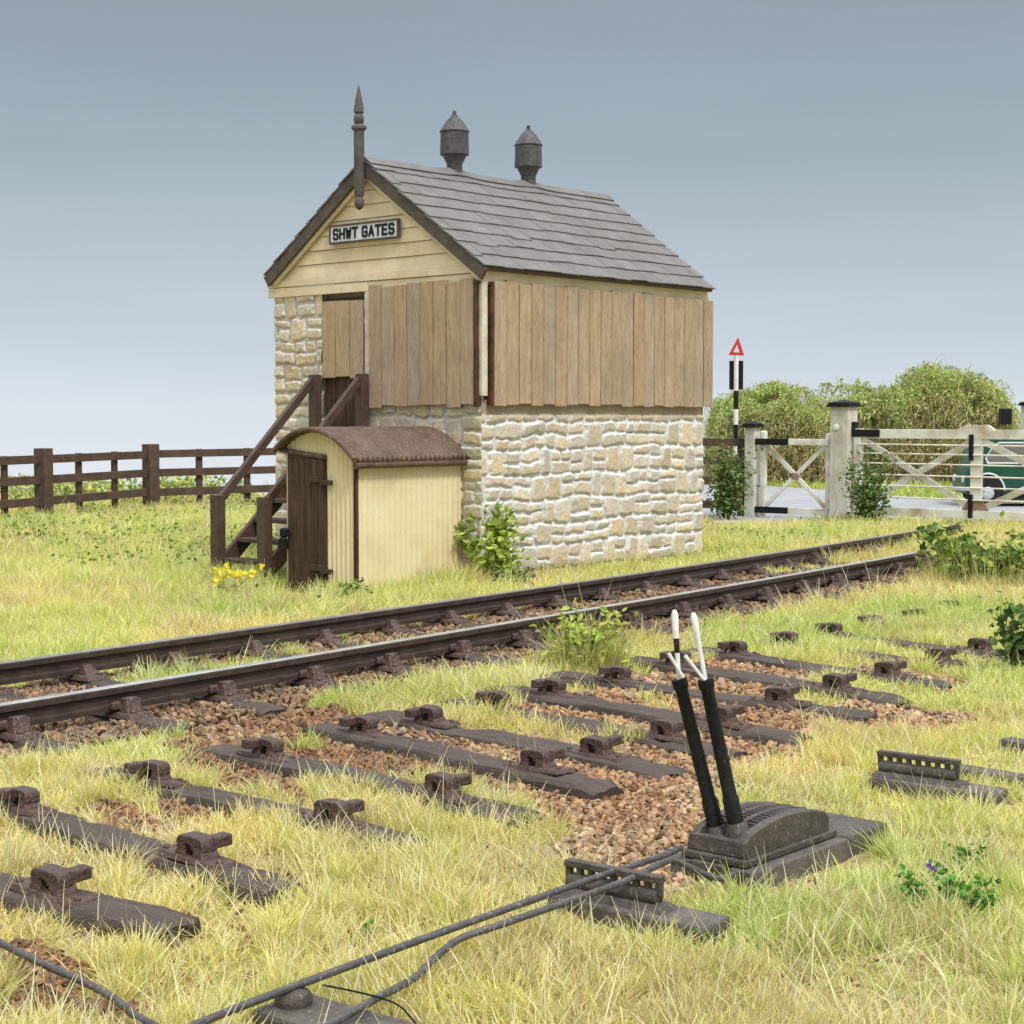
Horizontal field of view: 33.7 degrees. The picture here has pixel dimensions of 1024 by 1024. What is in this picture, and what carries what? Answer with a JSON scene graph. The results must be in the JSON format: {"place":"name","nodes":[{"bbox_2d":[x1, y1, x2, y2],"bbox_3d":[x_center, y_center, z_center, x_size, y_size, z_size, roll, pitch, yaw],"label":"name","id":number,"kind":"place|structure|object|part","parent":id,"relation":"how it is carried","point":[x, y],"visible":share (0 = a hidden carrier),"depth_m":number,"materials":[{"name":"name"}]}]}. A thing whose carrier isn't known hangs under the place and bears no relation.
{"place":"outdoors","nodes":[
{"label":"outdoors","id":0,"kind":"place"},
{"bbox_2d":[0,471,1023,1023],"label":"ground","id":1,"kind":"structure","parent":0,"point":[616,1011],"depth_m":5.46,"materials":[{"name":"green plant"}]},
{"bbox_2d":[0,938,159,1023],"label":"point rod","id":2,"kind":"object","parent":1,"relation":"on","point":[121,1004],"visible":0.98,"depth_m":4.74,"materials":[{"name":"metal"}]},
{"bbox_2d":[0,863,200,946],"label":"old sleeper","id":3,"kind":"object","parent":1,"relation":"on","point":[47,880],"visible":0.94,"depth_m":5.62,"materials":[{"name":"wood"}]},
{"bbox_2d":[0,444,275,518],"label":"post and rail fence","id":4,"kind":"object","parent":1,"relation":"on","point":[43,479],"visible":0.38,"depth_m":27.85,"materials":[{"name":"brown wood"}]},
{"bbox_2d":[0,785,307,909],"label":"old sleeper","id":5,"kind":"object","parent":1,"relation":"on","point":[194,850],"visible":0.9,"depth_m":6.27,"materials":[{"name":"wood"}]},
{"bbox_2d":[197,560,264,593],"bbox_3d":[-2.654,0.633,15.856,0.667,0.388,0.315,0,3,0],"label":"daffodil clump","id":6,"kind":"object","parent":1,"relation":"on","point":[240,573],"visible":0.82,"depth_m":15.84,"materials":[{"name":"yellow plant"}]},
{"bbox_2d":[77,759,430,854],"bbox_3d":[-1.173,1.262,7.223,2.217,0.239,0.240,3,2,41],"label":"old sleeper","id":7,"kind":"object","parent":1,"relation":"on","point":[191,793],"visible":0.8,"depth_m":7.17,"materials":[{"name":"wood"}]},
{"bbox_2d":[210,374,368,580],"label":"wooden staircase","id":8,"kind":"structure","parent":1,"relation":"on","point":[257,528],"depth_m":17.80,"materials":[{"name":"brown paint"}]},
{"bbox_2d":[252,987,414,1023],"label":"rod timber","id":9,"kind":"object","parent":1,"relation":"on","point":[303,1005],"visible":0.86,"depth_m":4.58,"materials":[{"name":"wood"}]},
{"bbox_2d":[356,919,376,942],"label":"clover sprig","id":10,"kind":"object","parent":1,"relation":"on","point":[371,921],"visible":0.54,"depth_m":5.41,"materials":[{"name":"green plant"}]},
{"bbox_2d":[272,426,468,593],"bbox_3d":[-1.402,0.009,17.110,1.194,1.751,1.671,3,4,41],"label":"lamp hut","id":11,"kind":"object","parent":1,"relation":"on","point":[372,504],"visible":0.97,"depth_m":16.66,"materials":[{"name":"beige metal"}]},
{"bbox_2d":[278,454,332,593],"bbox_3d":[-2.039,0.146,16.679,0.740,1.425,0.134,3,4,41],"label":"door","id":12,"kind":"structure","parent":11,"relation":"in","point":[306,543],"depth_m":16.68,"materials":[{"name":"brown paint"}]},
{"bbox_2d":[194,736,546,830],"bbox_3d":[-0.735,1.228,7.713,2.290,0.240,0.241,3,5,45],"label":"old sleeper","id":13,"kind":"object","parent":1,"relation":"on","point":[252,752],"visible":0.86,"depth_m":7.63,"materials":[{"name":"wood"}]},
{"bbox_2d":[296,715,623,800],"bbox_3d":[-0.322,1.190,8.245,0.241,0.240,2.231,-1,3,-43],"label":"old sleeper","id":14,"kind":"object","parent":1,"relation":"on","point":[538,767],"visible":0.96,"depth_m":7.96,"materials":[{"name":"wood"}]},
{"bbox_2d":[263,85,715,573],"bbox_3d":[-0.193,-1.939,19.563,3.442,5.345,4.339,3,4,41],"label":"signal box","id":15,"kind":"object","parent":1,"relation":"on","point":[542,354],"visible":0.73,"depth_m":18.30,"materials":[{"name":"stone"}]},
{"bbox_2d":[325,296,364,426],"bbox_3d":[-1.809,-1.541,18.498,0.670,1.610,0.045,3,4,41],"label":"door","id":16,"kind":"structure","parent":15,"relation":"in","point":[334,387],"depth_m":18.55,"materials":[{"name":"brown paint"}]},
{"bbox_2d":[0,473,983,602],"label":"weeds","id":17,"kind":"object","parent":1,"relation":"on","point":[187,481],"visible":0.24,"depth_m":24.57,"materials":[{"name":"green plant"}]},
{"bbox_2d":[451,496,538,580],"bbox_3d":[-0.255,0.304,17.291,0.963,0.929,0.953,2,4,34],"label":"leafy bush","id":18,"kind":"object","parent":1,"relation":"on","point":[498,548],"visible":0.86,"depth_m":17.24,"materials":[{"name":"green plant"}]},
{"bbox_2d":[0,556,1023,1023],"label":"ballast","id":19,"kind":"structure","parent":1,"relation":"on","point":[630,836],"depth_m":8.62,"materials":[{"name":"brown gravel"}]},
{"bbox_2d":[0,715,79,758],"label":"track sleeper","id":20,"kind":"object","parent":19,"relation":"on","point":[18,732],"visible":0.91,"depth_m":8.53,"materials":[{"name":"brown wood"}]},
{"bbox_2d":[0,686,191,736],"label":"track sleeper","id":21,"kind":"object","parent":19,"relation":"on","point":[130,708],"visible":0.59,"depth_m":9.12,"materials":[{"name":"brown wood"}]},
{"bbox_2d":[49,664,285,717],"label":"track sleeper","id":22,"kind":"object","parent":19,"relation":"on","point":[226,691],"visible":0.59,"depth_m":9.72,"materials":[{"name":"brown wood"}]},
{"bbox_2d":[121,652,368,694],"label":"track sleeper","id":23,"kind":"object","parent":19,"relation":"on","point":[315,674],"visible":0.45,"depth_m":10.30,"materials":[{"name":"brown wood"}]},
{"bbox_2d":[220,640,427,682],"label":"track sleeper","id":24,"kind":"object","parent":19,"relation":"on","point":[390,663],"visible":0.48,"depth_m":10.89,"materials":[{"name":"brown wood"}]},
{"bbox_2d":[282,629,517,669],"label":"track sleeper","id":25,"kind":"object","parent":19,"relation":"on","point":[460,648],"visible":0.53,"depth_m":11.48,"materials":[{"name":"brown wood"}]},
{"bbox_2d":[367,620,550,651],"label":"track sleeper","id":26,"kind":"object","parent":19,"relation":"on","point":[392,626],"visible":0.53,"depth_m":12.06,"materials":[{"name":"brown wood"}]},
{"bbox_2d":[410,610,628,642],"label":"track sleeper","id":27,"kind":"object","parent":19,"relation":"on","point":[453,617],"visible":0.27,"depth_m":13.37,"materials":[{"name":"brown wood"}]},
{"bbox_2d":[0,524,957,685],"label":"running rail","id":28,"kind":"object","parent":27,"relation":"on","point":[49,666],"visible":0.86,"depth_m":12.71,"materials":[{"name":"brown metal"}]},
{"bbox_2d":[0,541,978,730],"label":"running rail","id":29,"kind":"object","parent":27,"relation":"on","point":[66,706],"visible":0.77,"depth_m":10.77,"materials":[{"name":"brown metal"}]},
{"bbox_2d":[474,603,683,634],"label":"track sleeper","id":30,"kind":"object","parent":19,"relation":"on","point":[508,609],"visible":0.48,"depth_m":13.28,"materials":[{"name":"brown wood"}]},
{"bbox_2d":[525,595,731,624],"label":"track sleeper","id":31,"kind":"object","parent":19,"relation":"on","point":[684,610],"visible":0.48,"depth_m":13.94,"materials":[{"name":"brown wood"}]},
{"bbox_2d":[577,588,772,616],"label":"track sleeper","id":32,"kind":"object","parent":19,"relation":"on","point":[724,599],"visible":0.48,"depth_m":14.52,"materials":[{"name":"brown wood"}]},
{"bbox_2d":[616,581,809,605],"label":"track sleeper","id":33,"kind":"object","parent":19,"relation":"on","point":[765,594],"visible":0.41,"depth_m":15.08,"materials":[{"name":"brown wood"}]},
{"bbox_2d":[657,575,845,598],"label":"track sleeper","id":34,"kind":"object","parent":19,"relation":"on","point":[686,581],"visible":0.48,"depth_m":16.23,"materials":[{"name":"brown wood"}]},
{"bbox_2d":[696,569,875,592],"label":"track sleeper","id":35,"kind":"object","parent":19,"relation":"on","point":[836,579],"visible":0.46,"depth_m":16.43,"materials":[{"name":"brown wood"}]},
{"bbox_2d":[733,564,906,586],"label":"track sleeper","id":36,"kind":"object","parent":19,"relation":"on","point":[756,569],"visible":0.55,"depth_m":16.98,"materials":[{"name":"brown wood"}]},
{"bbox_2d":[764,559,918,575],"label":"track sleeper","id":37,"kind":"object","parent":19,"relation":"on","point":[895,567],"visible":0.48,"depth_m":17.68,"materials":[{"name":"brown wood"}]},
{"bbox_2d":[793,554,931,568],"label":"track sleeper","id":38,"kind":"object","parent":19,"relation":"on","point":[818,559],"visible":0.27,"depth_m":18.90,"materials":[{"name":"brown wood"}]},
{"bbox_2d":[823,549,947,560],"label":"track sleeper","id":39,"kind":"object","parent":19,"relation":"on","point":[845,551],"visible":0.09,"depth_m":19.57,"materials":[{"name":"brown wood"}]},
{"bbox_2d":[854,545,974,555],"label":"track sleeper","id":40,"kind":"object","parent":19,"relation":"on","point":[871,548],"visible":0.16,"depth_m":20.23,"materials":[{"name":"brown wood"}]},
{"bbox_2d":[364,704,690,780],"bbox_3d":[-0.012,1.187,8.663,2.227,0.240,0.241,4,8,45],"label":"old sleeper","id":41,"kind":"object","parent":1,"relation":"on","point":[596,751],"visible":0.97,"depth_m":8.50,"materials":[{"name":"wood"}]},
{"bbox_2d":[520,580,658,672],"bbox_3d":[0.519,0.766,11.249,0.968,0.665,0.955,0,3,0],"label":"leafy tuft","id":42,"kind":"object","parent":1,"relation":"on","point":[585,646],"visible":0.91,"depth_m":11.18,"materials":[{"name":"green plant"}]},
{"bbox_2d":[434,690,747,759],"bbox_3d":[0.352,1.163,9.152,0.239,0.239,2.246,-2,3,-43],"label":"old sleeper","id":43,"kind":"object","parent":1,"relation":"on","point":[667,733],"visible":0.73,"depth_m":8.73,"materials":[{"name":"wood"}]},
{"bbox_2d":[547,858,729,948],"bbox_3d":[0.412,1.322,5.600,0.620,0.262,0.170,2,4,37],"label":"rod stool","id":44,"kind":"object","parent":1,"relation":"on","point":[626,897],"visible":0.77,"depth_m":5.55,"materials":[{"name":"metal"}]},
{"bbox_2d":[187,845,683,1023],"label":"point rod","id":45,"kind":"object","parent":44,"relation":"on","point":[313,979],"visible":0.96,"depth_m":4.97,"materials":[{"name":"metal"}]},
{"bbox_2d":[324,857,741,1023],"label":"point rod","id":46,"kind":"object","parent":44,"relation":"on","point":[442,951],"visible":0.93,"depth_m":5.16,"materials":[{"name":"metal"}]},
{"bbox_2d":[322,984,416,1023],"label":"loose wire","id":47,"kind":"object","parent":46,"relation":"hanging from","point":[388,1000],"visible":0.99,"depth_m":4.58,"materials":[{"name":"black paint"}]},
{"bbox_2d":[478,677,812,746],"bbox_3d":[0.677,1.125,9.483,2.350,0.238,0.241,4,6,44],"label":"old sleeper","id":48,"kind":"object","parent":1,"relation":"on","point":[549,691],"visible":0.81,"depth_m":9.36,"materials":[{"name":"wood"}]},
{"bbox_2d":[688,926,709,946],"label":"clover sprig","id":49,"kind":"object","parent":1,"relation":"on","point":[706,934],"visible":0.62,"depth_m":5.32,"materials":[{"name":"green plant"}]},
{"bbox_2d":[536,665,877,721],"bbox_3d":[1.098,1.099,10.100,2.365,0.242,0.242,3,4,41],"label":"old sleeper","id":50,"kind":"object","parent":1,"relation":"on","point":[623,679],"visible":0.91,"depth_m":9.87,"materials":[{"name":"wood"}]},
{"bbox_2d":[702,438,744,515],"bbox_3d":[2.870,-0.439,28.603,2.140,1.635,0.155,0,3,0],"label":"gate fence","id":51,"kind":"object","parent":1,"relation":"on","point":[740,442],"visible":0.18,"depth_m":28.50,"materials":[{"name":"wood"}]},
{"bbox_2d":[703,435,762,519],"bbox_3d":[3.567,-0.504,27.661,0.969,1.538,0.892,-2,4,-26],"label":"ivy bush","id":52,"kind":"object","parent":1,"relation":"on","point":[729,492],"visible":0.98,"depth_m":27.56,"materials":[{"name":"green plant"}]},
{"bbox_2d":[729,338,743,475],"bbox_3d":[4.041,-1.538,30.477,0.280,3.220,0.120,0,3,8],"label":"road sign","id":53,"kind":"object","parent":1,"relation":"on","point":[736,375],"visible":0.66,"depth_m":30.42,"materials":[{"name":"metal"}]},
{"bbox_2d":[741,421,763,516],"bbox_3d":[4.033,-0.568,28.363,0.290,1.920,0.290,3,4,40],"label":"gatepost","id":54,"kind":"object","parent":1,"relation":"on","point":[752,431],"visible":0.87,"depth_m":28.28,"materials":[{"name":"white paint"}]},
{"bbox_2d":[620,650,912,708],"bbox_3d":[1.528,1.061,10.639,0.242,0.240,2.237,-6,7,-43],"label":"old sleeper","id":55,"kind":"object","parent":1,"relation":"on","point":[842,681],"visible":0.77,"depth_m":10.47,"materials":[{"name":"wood"}]},
{"bbox_2d":[703,375,832,483],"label":"hedge bush","id":56,"kind":"object","parent":1,"relation":"on","point":[777,409],"visible":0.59,"depth_m":42.41,"materials":[{"name":"green plant"}]},
{"bbox_2d":[667,610,886,893],"bbox_3d":[0.969,0.872,6.458,0.540,1.064,1.010,3,4,41],"label":"lever frame","id":57,"kind":"object","parent":1,"relation":"on","point":[734,831],"visible":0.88,"depth_m":6.15,"materials":[{"name":"metal"}]},
{"bbox_2d":[686,640,956,691],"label":"old sleeper","id":58,"kind":"object","parent":1,"relation":"on","point":[738,651],"visible":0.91,"depth_m":11.21,"materials":[{"name":"wood"}]},
{"bbox_2d":[826,400,861,519],"bbox_3d":[5.370,-0.678,27.297,0.445,2.260,0.420,3,4,40],"label":"gatepost","id":59,"kind":"object","parent":1,"relation":"on","point":[843,421],"visible":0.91,"depth_m":27.16,"materials":[{"name":"white paint"}]},
{"bbox_2d":[852,425,1023,520],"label":"crossing gate","id":60,"kind":"structure","parent":59,"relation":"attached to","point":[977,437],"depth_m":26.05,"materials":[{"name":"white paint"}]},
{"bbox_2d":[998,408,1011,424],"bbox_3d":[10.318,-1.998,35.313,0.220,0.340,0.260,0,3,0],"label":"crossing lamp","id":61,"kind":"object","parent":60,"relation":"on","point":[1004,416],"visible":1,"depth_m":35.19,"materials":[{"name":"black metal"}]},
{"bbox_2d":[802,376,908,483],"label":"hedge bush","id":62,"kind":"object","parent":1,"relation":"on","point":[867,412],"visible":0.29,"depth_m":42.64,"materials":[{"name":"green plant"}]},
{"bbox_2d":[828,441,899,525],"bbox_3d":[5.519,-0.405,26.283,1.033,1.397,0.766,-1,3,-21],"label":"ivy bush","id":63,"kind":"object","parent":1,"relation":"on","point":[867,501],"visible":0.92,"depth_m":26.24,"materials":[{"name":"green plant"}]},
{"bbox_2d":[739,631,1015,677],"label":"old sleeper","id":64,"kind":"object","parent":1,"relation":"on","point":[943,653],"visible":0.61,"depth_m":11.41,"materials":[{"name":"wood"}]},
{"bbox_2d":[836,614,945,635],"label":"old sleeper","id":65,"kind":"object","parent":1,"relation":"on","point":[865,617],"visible":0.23,"depth_m":13.43,"materials":[{"name":"brown wood"}]},
{"bbox_2d":[815,622,1007,660],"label":"old sleeper","id":66,"kind":"object","parent":1,"relation":"on","point":[982,643],"visible":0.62,"depth_m":12.06,"materials":[{"name":"brown wood"}]},
{"bbox_2d":[894,864,928,906],"bbox_3d":[1.365,1.298,5.759,0.120,0.191,0.121,1,3,10],"label":"clover sprig","id":67,"kind":"object","parent":1,"relation":"on","point":[916,883],"visible":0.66,"depth_m":5.75,"materials":[{"name":"green plant"}]},
{"bbox_2d":[925,859,938,886],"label":"purple flower","id":68,"kind":"object","parent":1,"relation":"on","point":[930,866],"visible":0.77,"depth_m":5.93,"materials":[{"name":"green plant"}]},
{"bbox_2d":[902,608,972,626],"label":"old sleeper","id":69,"kind":"object","parent":1,"relation":"on","point":[904,614],"visible":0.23,"depth_m":14.05,"materials":[{"name":"brown wood"}]},
{"bbox_2d":[869,749,1007,808],"bbox_3d":[1.871,1.210,7.439,0.588,0.262,0.170,2,4,37],"label":"rod stool","id":70,"kind":"object","parent":1,"relation":"on","point":[952,782],"visible":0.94,"depth_m":7.42,"materials":[{"name":"metal"}]},
{"bbox_2d":[872,353,1020,483],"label":"hedge bush","id":71,"kind":"object","parent":1,"relation":"on","point":[926,389],"visible":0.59,"depth_m":42.01,"materials":[{"name":"green plant"}]},
{"bbox_2d":[931,862,971,909],"bbox_3d":[1.498,1.298,5.756,0.130,0.193,0.120,1,3,21],"label":"clover sprig","id":72,"kind":"object","parent":1,"relation":"on","point":[950,879],"visible":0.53,"depth_m":5.74,"materials":[{"name":"green plant"}]},
{"bbox_2d":[905,510,1023,586],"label":"weed clump","id":73,"kind":"object","parent":1,"relation":"on","point":[1004,559],"visible":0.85,"depth_m":16.95,"materials":[{"name":"green plant"}]},
{"bbox_2d":[942,841,986,872],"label":"clover sprig","id":74,"kind":"object","parent":1,"relation":"on","point":[960,851],"visible":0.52,"depth_m":6.16,"materials":[{"name":"green plant"}]},
{"bbox_2d":[939,600,997,617],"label":"old sleeper","id":75,"kind":"object","parent":1,"relation":"on","point":[956,604],"visible":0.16,"depth_m":14.64,"materials":[{"name":"brown wood"}]},
{"bbox_2d":[949,873,1002,916],"bbox_3d":[1.562,1.305,5.698,0.181,0.186,0.137,0,3,0],"label":"clover sprig","id":76,"kind":"object","parent":1,"relation":"on","point":[978,883],"visible":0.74,"depth_m":5.68,"materials":[{"name":"green plant"}]},
{"bbox_2d":[950,764,1023,789],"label":"timber strip","id":77,"kind":"object","parent":1,"relation":"on","point":[1020,776],"visible":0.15,"depth_m":7.67,"materials":[{"name":"grey wood"}]},
{"bbox_2d":[977,590,1023,669],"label":"ivy sprig","id":78,"kind":"object","parent":1,"relation":"on","point":[1014,646],"visible":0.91,"depth_m":11.07,"materials":[{"name":"green plant"}]},
{"bbox_2d":[999,737,1023,754],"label":"timber strip","id":79,"kind":"object","parent":1,"relation":"on","point":[1004,741],"visible":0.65,"depth_m":8.41,"materials":[{"name":"wood"}]},
{"bbox_2d":[1018,402,1023,429],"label":"gatepost","id":80,"kind":"object","parent":1,"relation":"on","point":[1021,404],"visible":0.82,"depth_m":35.89,"materials":[{"name":"white paint"}]},
{"bbox_2d":[0,0,1023,496],"label":"sky","id":81,"kind":"structure","parent":0,"point":[845,177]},
{"bbox_2d":[755,431,829,516],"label":"wicket gate","id":82,"kind":"structure","parent":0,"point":[765,443],"depth_m":27.84,"materials":[{"name":"white paint"}]},
{"bbox_2d":[702,484,1023,523],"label":"road","id":83,"kind":"structure","parent":0,"point":[790,497],"depth_m":32.36,"materials":[{"name":"grey asphalt"}]},
{"bbox_2d":[949,439,1023,503],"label":"green van","id":84,"kind":"object","parent":83,"relation":"on","point":[990,471],"visible":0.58,"depth_m":31.56,"materials":[{"name":"paint"}]},
{"bbox_3d":[9.228,-1.104,31.543,0.758,0.410,0.046,0,3,4],"label":"window","id":85,"kind":"part","parent":84,"relation":"part of","materials":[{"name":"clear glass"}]}
]}

